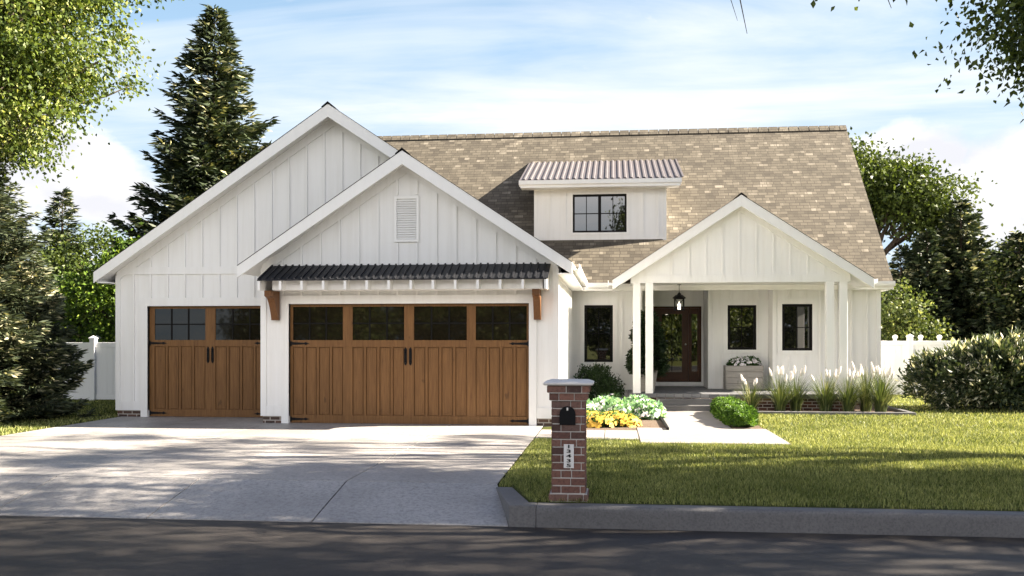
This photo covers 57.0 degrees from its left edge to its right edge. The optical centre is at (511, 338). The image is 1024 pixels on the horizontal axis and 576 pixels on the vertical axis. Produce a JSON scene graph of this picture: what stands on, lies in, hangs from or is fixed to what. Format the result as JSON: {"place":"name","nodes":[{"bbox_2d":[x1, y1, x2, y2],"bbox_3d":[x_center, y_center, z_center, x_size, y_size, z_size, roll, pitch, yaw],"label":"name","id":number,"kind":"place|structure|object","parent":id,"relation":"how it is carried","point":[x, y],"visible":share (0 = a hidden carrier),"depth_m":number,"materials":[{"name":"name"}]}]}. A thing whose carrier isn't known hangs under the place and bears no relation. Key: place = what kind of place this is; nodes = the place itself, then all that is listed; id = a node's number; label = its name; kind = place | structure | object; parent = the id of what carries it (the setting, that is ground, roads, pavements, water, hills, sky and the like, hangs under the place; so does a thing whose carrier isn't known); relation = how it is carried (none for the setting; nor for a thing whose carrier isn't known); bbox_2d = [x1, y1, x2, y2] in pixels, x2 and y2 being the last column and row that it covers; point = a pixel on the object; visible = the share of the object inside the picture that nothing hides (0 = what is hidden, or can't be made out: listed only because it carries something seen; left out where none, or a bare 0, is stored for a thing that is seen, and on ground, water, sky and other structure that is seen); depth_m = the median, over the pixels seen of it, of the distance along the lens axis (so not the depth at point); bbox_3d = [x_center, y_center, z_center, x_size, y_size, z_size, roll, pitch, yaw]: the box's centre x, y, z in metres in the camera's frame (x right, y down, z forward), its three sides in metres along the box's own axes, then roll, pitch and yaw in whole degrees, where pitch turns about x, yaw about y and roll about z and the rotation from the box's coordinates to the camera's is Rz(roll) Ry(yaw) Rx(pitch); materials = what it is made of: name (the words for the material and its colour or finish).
{"place":"outdoors","nodes":[
{"label":"outdoors","id":0,"kind":"place"},
{"bbox_2d":[0,416,543,526],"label":"driveway","id":1,"kind":"structure","parent":0,"point":[239,468],"depth_m":12.27,"materials":[{"name":"concrete"}]},
{"bbox_2d":[0,516,1023,575],"bbox_3d":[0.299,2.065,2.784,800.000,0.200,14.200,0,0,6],"label":"road","id":2,"kind":"structure","parent":0,"point":[53,546],"depth_m":8.68,"materials":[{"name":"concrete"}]},
{"bbox_2d":[496,487,1023,537],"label":"kerb","id":3,"kind":"structure","parent":2,"relation":"on","point":[519,510],"depth_m":9.56,"materials":[{"name":"concrete"}]},
{"bbox_2d":[0,394,1023,511],"bbox_3d":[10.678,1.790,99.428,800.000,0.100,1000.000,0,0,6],"label":"lawn","id":4,"kind":"structure","parent":0,"point":[689,489],"depth_m":12.49,"materials":[{"name":"green plant"}]},
{"bbox_2d":[0,157,96,424],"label":"spruce tree","id":5,"kind":"object","parent":4,"relation":"on","point":[30,339],"visible":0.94,"depth_m":19.91,"materials":[{"name":"green plant"}]},
{"bbox_2d":[32,186,93,341],"bbox_3d":[-19.169,-2.132,39.775,5.137,8.542,5.273,0,0,6],"label":"spruce tree","id":6,"kind":"object","parent":4,"relation":"on","point":[67,202],"visible":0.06,"depth_m":39.55,"materials":[{"name":"green plant"}]},
{"bbox_2d":[34,335,114,399],"bbox_3d":[-14.181,0.825,27.622,12.300,1.830,2.290,0,0,6],"label":"vinyl fence","id":7,"kind":"object","parent":4,"relation":"on","point":[99,383],"visible":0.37,"depth_m":26.25,"materials":[{"name":"white plastic"}]},
{"bbox_2d":[20,220,133,341],"bbox_3d":[-16.052,-1.461,39.348,11.866,6.811,6.309,0,0,6],"label":"broadleaf tree","id":8,"kind":"object","parent":4,"relation":"on","point":[56,258],"visible":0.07,"depth_m":38.33,"materials":[{"name":"green plant"}]},
{"bbox_2d":[0,0,183,218],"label":"broadleaf tree","id":9,"kind":"object","parent":4,"relation":"on","point":[34,34],"visible":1,"depth_m":19.72,"materials":[{"name":"green plant"}]},
{"bbox_2d":[48,218,144,341],"bbox_3d":[-11.709,-0.880,29.084,6.880,5.666,4.787,0,0,6],"label":"broadleaf tree","id":10,"kind":"object","parent":4,"relation":"on","point":[91,294],"visible":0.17,"depth_m":28.63,"materials":[{"name":"green plant"}]},
{"bbox_2d":[90,4,280,340],"bbox_3d":[-10.362,-4.794,33.259,8.645,13.832,8.420,0,0,6],"label":"spruce tree","id":11,"kind":"object","parent":4,"relation":"on","point":[207,150],"visible":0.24,"depth_m":32.45,"materials":[{"name":"green plant"}]},
{"bbox_2d":[93,101,895,426],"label":"house","id":12,"kind":"structure","parent":4,"relation":"on","point":[325,263],"depth_m":20.62,"materials":[{"name":"white"}]},
{"bbox_2d":[150,306,262,416],"bbox_3d":[-6.576,0.510,20.567,2.786,2.416,0.125,0,0,6],"label":"garage door","id":13,"kind":"structure","parent":12,"relation":"in","point":[205,361],"depth_m":20.57,"materials":[{"name":"brown wood"}]},
{"bbox_2d":[290,303,528,424],"bbox_3d":[-2.083,0.515,18.908,4.876,2.406,0.125,0,0,6],"label":"garage door","id":14,"kind":"structure","parent":12,"relation":"in","point":[350,363],"depth_m":18.90,"materials":[{"name":"brown wood"}]},
{"bbox_2d":[584,305,612,361],"bbox_3d":[2.289,-0.120,24.923,0.750,1.500,0.090,0,0,6],"label":"window","id":15,"kind":"structure","parent":12,"relation":"in","point":[598,319],"depth_m":24.92,"materials":[{"name":"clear glass"}]},
{"bbox_2d":[573,194,626,232],"bbox_3d":[2.390,-3.400,25.717,1.460,1.040,0.090,0,0,6],"label":"window","id":16,"kind":"structure","parent":12,"relation":"in","point":[591,212],"depth_m":25.72,"materials":[{"name":"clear glass"}]},
{"bbox_2d":[641,368,657,391],"bbox_3d":[3.434,1.035,23.920,0.519,0.630,0.519,0,0,6],"label":"plant pot","id":17,"kind":"object","parent":12,"relation":"on","point":[643,381],"visible":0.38,"depth_m":23.71,"materials":[{"name":"brown wood"}]},
{"bbox_2d":[624,310,670,377],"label":"potted conifer","id":18,"kind":"object","parent":17,"relation":"in","point":[660,365],"visible":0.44,"depth_m":23.71,"materials":[{"name":"green plant"}]},
{"bbox_2d":[656,308,687,380],"bbox_3d":[4.530,0.182,26.677,0.914,2.051,0.123,0,0,6],"label":"front door","id":19,"kind":"structure","parent":12,"relation":"in","point":[674,323],"depth_m":26.70,"materials":[{"name":"brown wood"}]},
{"bbox_2d":[673,284,685,310],"bbox_3d":[4.235,-1.030,23.884,0.325,0.660,0.325,0,0,23],"label":"hanging lantern","id":20,"kind":"object","parent":12,"relation":"hanging from","point":[678,296],"visible":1,"depth_m":23.82,"materials":[{"name":"black metal"}]},
{"bbox_2d":[728,305,755,349],"bbox_3d":[6.143,-0.285,25.213,0.750,1.190,0.090,0,0,6],"label":"window","id":21,"kind":"structure","parent":12,"relation":"in","point":[741,318],"depth_m":25.22,"materials":[{"name":"black glass"}]},
{"bbox_2d":[724,365,763,389],"bbox_3d":[6.090,1.030,24.821,0.970,0.621,0.501,0,0,6],"label":"planter box","id":22,"kind":"object","parent":12,"relation":"on","point":[733,374],"visible":0.95,"depth_m":24.58,"materials":[{"name":"grey wood"}]},
{"bbox_2d":[726,355,761,365],"bbox_3d":[6.104,0.637,24.818,0.959,0.399,0.495,0,0,6],"label":"flowering plant","id":23,"kind":"object","parent":22,"relation":"in","point":[747,360],"visible":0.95,"depth_m":24.68,"materials":[{"name":"white plant"}]},
{"bbox_2d":[782,304,811,350],"bbox_3d":[7.365,-0.280,24.378,0.760,1.200,0.090,0,0,6],"label":"window","id":24,"kind":"structure","parent":12,"relation":"in","point":[796,318],"depth_m":24.38,"materials":[{"name":"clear glass"}]},
{"bbox_2d":[543,379,593,501],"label":"mailbox pillar","id":25,"kind":"structure","parent":4,"relation":"on","point":[568,398],"depth_m":10.04,"materials":[{"name":"brick"}]},
{"bbox_2d":[559,406,575,424],"bbox_3d":[0.594,0.825,10.075,0.170,0.200,0.078,0,0,6],"label":"mailbox door","id":26,"kind":"structure","parent":25,"relation":"in","point":[566,417],"depth_m":10.04,"materials":[{"name":"black metal"}]},
{"bbox_2d":[659,416,668,429],"bbox_3d":[3.152,1.728,19.892,0.050,0.125,4.670,0,0,6],"label":"bed edging","id":27,"kind":"object","parent":4,"relation":"on","point":[664,423],"visible":0.36,"depth_m":18.60,"materials":[{"name":"grey concrete"}]},
{"bbox_2d":[586,406,895,431],"bbox_3d":[5.040,1.759,20.942,7.690,0.062,7.280,0,0,6],"label":"mulch bed","id":28,"kind":"object","parent":4,"relation":"on","point":[656,423],"visible":0.1,"depth_m":18.44,"materials":[{"name":"brown soil"}]},
{"bbox_2d":[586,398,599,410],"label":"white flower clump","id":29,"kind":"object","parent":28,"relation":"on","point":[590,405],"visible":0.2,"depth_m":20.41,"materials":[{"name":"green plant"}]},
{"bbox_2d":[587,408,602,414],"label":"yellow flower clump","id":30,"kind":"object","parent":28,"relation":"on","point":[593,411],"visible":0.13,"depth_m":19.23,"materials":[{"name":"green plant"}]},
{"bbox_2d":[573,360,626,400],"bbox_3d":[2.157,1.156,23.601,1.369,1.230,1.172,0,0,37],"label":"shrub","id":31,"kind":"object","parent":28,"relation":"on","point":[598,377],"visible":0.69,"depth_m":23.43,"materials":[{"name":"green plant"}]},
{"bbox_2d":[586,412,617,427],"bbox_3d":[1.689,1.622,18.486,0.814,0.364,0.826,0,0,6],"label":"yellow flower clump","id":32,"kind":"object","parent":28,"relation":"on","point":[596,420],"visible":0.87,"depth_m":18.23,"materials":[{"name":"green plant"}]},
{"bbox_2d":[592,395,620,411],"bbox_3d":[2.153,1.556,21.296,0.991,0.548,1.021,0,0,6],"label":"white flower clump","id":33,"kind":"object","parent":28,"relation":"on","point":[600,401],"visible":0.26,"depth_m":21.10,"materials":[{"name":"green plant"}]},
{"bbox_2d":[597,392,623,399],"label":"clump","id":34,"kind":"object","parent":28,"relation":"on","point":[616,395],"visible":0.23,"depth_m":22.40,"materials":[{"name":"green plant"}]},
{"bbox_2d":[603,409,625,413],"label":"yellow flower clump","id":35,"kind":"object","parent":28,"relation":"on","point":[610,411],"visible":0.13,"depth_m":19.23,"materials":[{"name":"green plant"}]},
{"bbox_2d":[600,398,634,413],"bbox_3d":[2.305,1.558,20.262,0.842,0.571,0.988,0,0,6],"label":"white flower clump","id":36,"kind":"object","parent":28,"relation":"on","point":[622,404],"visible":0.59,"depth_m":20.07,"materials":[{"name":"green plant"}]},
{"bbox_2d":[605,411,641,426],"bbox_3d":[2.172,1.611,18.634,0.788,0.354,0.798,0,0,31],"label":"yellow flower clump","id":37,"kind":"object","parent":28,"relation":"on","point":[630,419],"visible":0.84,"depth_m":18.40,"materials":[{"name":"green plant"}]},
{"bbox_2d":[624,394,649,402],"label":"white flower clump","id":38,"kind":"object","parent":28,"relation":"on","point":[636,398],"visible":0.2,"depth_m":21.30,"materials":[{"name":"green plant"}]},
{"bbox_2d":[633,398,667,419],"bbox_3d":[2.908,1.566,20.315,0.875,0.553,1.012,0,0,6],"label":"white flower clump","id":39,"kind":"object","parent":28,"relation":"on","point":[650,409],"visible":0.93,"depth_m":20.03,"materials":[{"name":"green plant"}]},
{"bbox_2d":[710,395,759,426],"bbox_3d":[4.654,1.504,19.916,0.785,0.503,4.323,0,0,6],"label":"box hedge","id":40,"kind":"object","parent":28,"relation":"on","point":[729,410],"visible":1,"depth_m":18.50,"materials":[{"name":"green plant"}]},
{"bbox_2d":[729,375,772,408],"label":"ornamental grass","id":41,"kind":"object","parent":28,"relation":"on","point":[750,398],"depth_m":22.07,"materials":[{"name":"green plant"}]},
{"bbox_2d":[761,365,812,410],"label":"ornamental grass","id":42,"kind":"object","parent":28,"relation":"on","point":[779,398],"depth_m":21.95,"materials":[{"name":"green plant"}]},
{"bbox_2d":[774,364,821,410],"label":"ornamental grass","id":43,"kind":"object","parent":28,"relation":"on","point":[796,403],"depth_m":22.19,"materials":[{"name":"green plant"}]},
{"bbox_2d":[799,367,857,411],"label":"ornamental grass","id":44,"kind":"object","parent":28,"relation":"on","point":[825,401],"depth_m":21.86,"materials":[{"name":"green plant"}]},
{"bbox_2d":[832,368,872,411],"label":"ornamental grass","id":45,"kind":"object","parent":28,"relation":"on","point":[850,399],"depth_m":21.77,"materials":[{"name":"green plant"}]},
{"bbox_2d":[839,360,886,411],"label":"ornamental grass","id":46,"kind":"object","parent":28,"relation":"on","point":[865,406],"depth_m":22.17,"materials":[{"name":"green plant"}]},
{"bbox_2d":[857,361,918,411],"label":"ornamental grass","id":47,"kind":"object","parent":28,"relation":"on","point":[882,397],"depth_m":21.71,"materials":[{"name":"green plant"}]},
{"bbox_2d":[757,406,915,415],"bbox_3d":[7.256,1.730,22.564,3.890,0.120,2.480,0,0,6],"label":"bed edging","id":48,"kind":"object","parent":4,"relation":"on","point":[902,412],"visible":0.36,"depth_m":21.35,"materials":[{"name":"concrete"}]},
{"bbox_2d":[731,0,1023,122],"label":"street tree","id":49,"kind":"object","parent":4,"relation":"on","point":[1011,44],"visible":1,"depth_m":11.65,"materials":[{"name":"green plant"}]},
{"bbox_2d":[881,245,923,329],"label":"fir tree","id":50,"kind":"object","parent":4,"relation":"on","point":[906,253],"visible":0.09,"depth_m":34.15,"materials":[{"name":"green plant"}]},
{"bbox_2d":[884,236,928,321],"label":"fir tree","id":51,"kind":"object","parent":4,"relation":"on","point":[910,259],"visible":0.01,"depth_m":36.56,"materials":[{"name":"green plant"}]},
{"bbox_2d":[881,277,957,340],"bbox_3d":[13.445,-0.068,32.222,3.399,4.021,3.025,0,0,6],"label":"broadleaf tree","id":52,"kind":"object","parent":4,"relation":"on","point":[906,321],"visible":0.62,"depth_m":31.76,"materials":[{"name":"green plant"}]},
{"bbox_2d":[848,127,996,300],"bbox_3d":[14.582,-3.052,36.127,7.540,10.001,5.025,0,0,6],"label":"broadleaf tree","id":53,"kind":"object","parent":4,"relation":"on","point":[922,204],"visible":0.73,"depth_m":35.24,"materials":[{"name":"green plant"}]},
{"bbox_2d":[900,228,968,340],"bbox_3d":[14.958,-0.894,33.953,3.322,6.163,3.369,0,0,6],"label":"fir tree","id":54,"kind":"object","parent":4,"relation":"on","point":[932,259],"visible":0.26,"depth_m":33.62,"materials":[{"name":"green plant"}]},
{"bbox_2d":[881,334,1019,394],"bbox_3d":[18.681,0.805,27.991,17.470,1.870,0.241,0,0,6],"label":"vinyl fence","id":55,"kind":"object","parent":4,"relation":"on","point":[895,353],"visible":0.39,"depth_m":28.69,"materials":[{"name":"white plastic"}]},
{"bbox_2d":[894,325,1023,410],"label":"shrub","id":56,"kind":"object","parent":4,"relation":"on","point":[968,372],"visible":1,"depth_m":22.57,"materials":[{"name":"green plant"}]},
{"bbox_2d":[924,199,995,340],"bbox_3d":[16.496,-1.471,34.680,4.439,7.334,4.352,0,0,43],"label":"fir tree","id":57,"kind":"object","parent":4,"relation":"on","point":[966,270],"visible":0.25,"depth_m":34.14,"materials":[{"name":"green plant"}]},
{"bbox_2d":[962,232,1023,338],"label":"broadleaf tree","id":58,"kind":"object","parent":4,"relation":"on","point":[999,283],"visible":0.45,"depth_m":32.84,"materials":[{"name":"green plant"}]},
{"bbox_2d":[969,231,1023,338],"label":"fir tree","id":59,"kind":"object","parent":4,"relation":"on","point":[990,321],"visible":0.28,"depth_m":32.57,"materials":[{"name":"green plant"}]},
{"bbox_2d":[979,241,1020,280],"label":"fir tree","id":60,"kind":"object","parent":4,"relation":"on","point":[993,254],"depth_m":36.57,"materials":[{"name":"green plant"}]},
{"bbox_2d":[987,223,1023,259],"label":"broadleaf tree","id":61,"kind":"object","parent":4,"relation":"on","point":[995,250],"visible":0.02,"depth_m":38.00,"materials":[{"name":"green plant"}]},
{"bbox_2d":[0,0,1023,294],"label":"sky","id":62,"kind":"structure","parent":0,"point":[392,67],"materials":[{"name":"blue"}]},
{"bbox_2d":[535,429,638,439],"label":"side path","id":63,"kind":"structure","parent":0,"point":[610,434],"depth_m":16.81,"materials":[{"name":"concrete"}]},
{"bbox_2d":[637,411,788,444],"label":"front path","id":64,"kind":"structure","parent":0,"point":[706,427],"depth_m":17.13,"materials":[{"name":"concrete"}]}
]}

